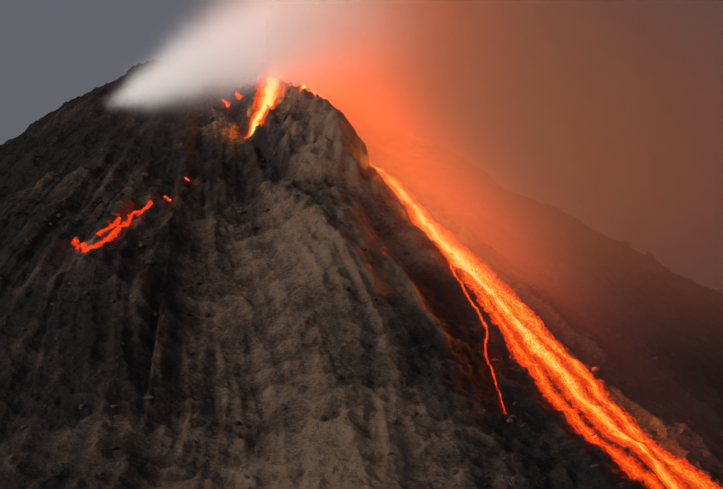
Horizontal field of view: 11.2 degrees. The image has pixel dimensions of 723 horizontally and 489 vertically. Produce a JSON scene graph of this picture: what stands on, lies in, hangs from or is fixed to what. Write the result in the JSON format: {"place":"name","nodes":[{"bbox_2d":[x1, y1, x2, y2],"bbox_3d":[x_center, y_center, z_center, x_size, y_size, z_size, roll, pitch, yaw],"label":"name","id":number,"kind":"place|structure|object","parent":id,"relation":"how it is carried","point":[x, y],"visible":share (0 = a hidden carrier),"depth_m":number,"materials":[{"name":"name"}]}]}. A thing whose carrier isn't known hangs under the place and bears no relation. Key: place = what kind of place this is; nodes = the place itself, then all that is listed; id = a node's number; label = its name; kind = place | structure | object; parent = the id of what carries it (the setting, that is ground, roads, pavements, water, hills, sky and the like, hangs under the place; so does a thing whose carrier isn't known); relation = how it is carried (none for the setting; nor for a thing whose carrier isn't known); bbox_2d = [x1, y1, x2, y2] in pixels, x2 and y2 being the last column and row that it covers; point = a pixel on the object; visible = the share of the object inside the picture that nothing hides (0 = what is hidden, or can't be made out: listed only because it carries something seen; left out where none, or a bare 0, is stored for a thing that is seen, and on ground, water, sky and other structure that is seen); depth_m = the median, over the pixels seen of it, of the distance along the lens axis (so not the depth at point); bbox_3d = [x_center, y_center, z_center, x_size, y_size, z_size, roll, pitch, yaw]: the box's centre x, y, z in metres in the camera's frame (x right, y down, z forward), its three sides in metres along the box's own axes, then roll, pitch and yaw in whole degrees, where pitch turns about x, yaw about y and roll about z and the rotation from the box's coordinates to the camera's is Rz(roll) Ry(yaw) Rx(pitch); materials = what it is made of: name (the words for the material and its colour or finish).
{"place":"outdoors","nodes":[
{"label":"outdoors","id":0,"kind":"place"},
{"bbox_2d":[0,51,722,488],"bbox_3d":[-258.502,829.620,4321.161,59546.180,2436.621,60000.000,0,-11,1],"label":"volcano","id":1,"kind":"structure","parent":0,"point":[312,253],"depth_m":4240.81,"materials":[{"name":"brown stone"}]},
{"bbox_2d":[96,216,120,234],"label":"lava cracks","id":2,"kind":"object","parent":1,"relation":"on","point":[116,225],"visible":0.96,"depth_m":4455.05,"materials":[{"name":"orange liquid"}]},
{"bbox_2d":[72,200,152,251],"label":"lava cracks","id":3,"kind":"object","parent":1,"relation":"on","point":[115,232],"visible":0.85,"depth_m":4432.43,"materials":[{"name":"orange liquid"}]},
{"bbox_2d":[221,99,229,107],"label":"lava","id":4,"kind":"object","parent":1,"relation":"on","point":[227,104],"depth_m":4849.58,"materials":[{"name":"orange liquid"}]},
{"bbox_2d":[235,90,242,99],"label":"lava","id":5,"kind":"object","parent":1,"relation":"on","point":[238,95],"depth_m":4842.40,"materials":[{"name":"orange liquid"}]},
{"bbox_2d":[244,66,290,138],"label":"lava tongue","id":6,"kind":"object","parent":1,"relation":"on","point":[259,113],"depth_m":4802.12,"materials":[{"name":"liquid"}]},
{"bbox_2d":[299,85,318,93],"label":"lava","id":7,"kind":"object","parent":1,"relation":"on","point":[301,86],"depth_m":4760.93,"materials":[{"name":"orange liquid"}]},
{"bbox_2d":[0,74,722,488],"bbox_3d":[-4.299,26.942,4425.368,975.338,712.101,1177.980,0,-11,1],"label":"boulders","id":8,"kind":"object","parent":1,"relation":"on","point":[324,418],"visible":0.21,"depth_m":4245.50,"materials":[{"name":"grey stone"}]},
{"bbox_2d":[449,260,505,413],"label":"lava stream","id":9,"kind":"structure","parent":1,"relation":"on","point":[467,295],"depth_m":4274.41,"materials":[{"name":"orange liquid"}]},
{"bbox_2d":[304,80,722,488],"bbox_3d":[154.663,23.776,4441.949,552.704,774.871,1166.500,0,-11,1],"label":"lava flow","id":10,"kind":"object","parent":1,"relation":"on","point":[506,308],"depth_m":4145.38,"materials":[{"name":"orange liquid"}]},
{"bbox_2d":[0,0,722,386],"label":"sky","id":11,"kind":"structure","parent":0,"point":[608,114],"materials":[{"name":"orange"}]}
]}

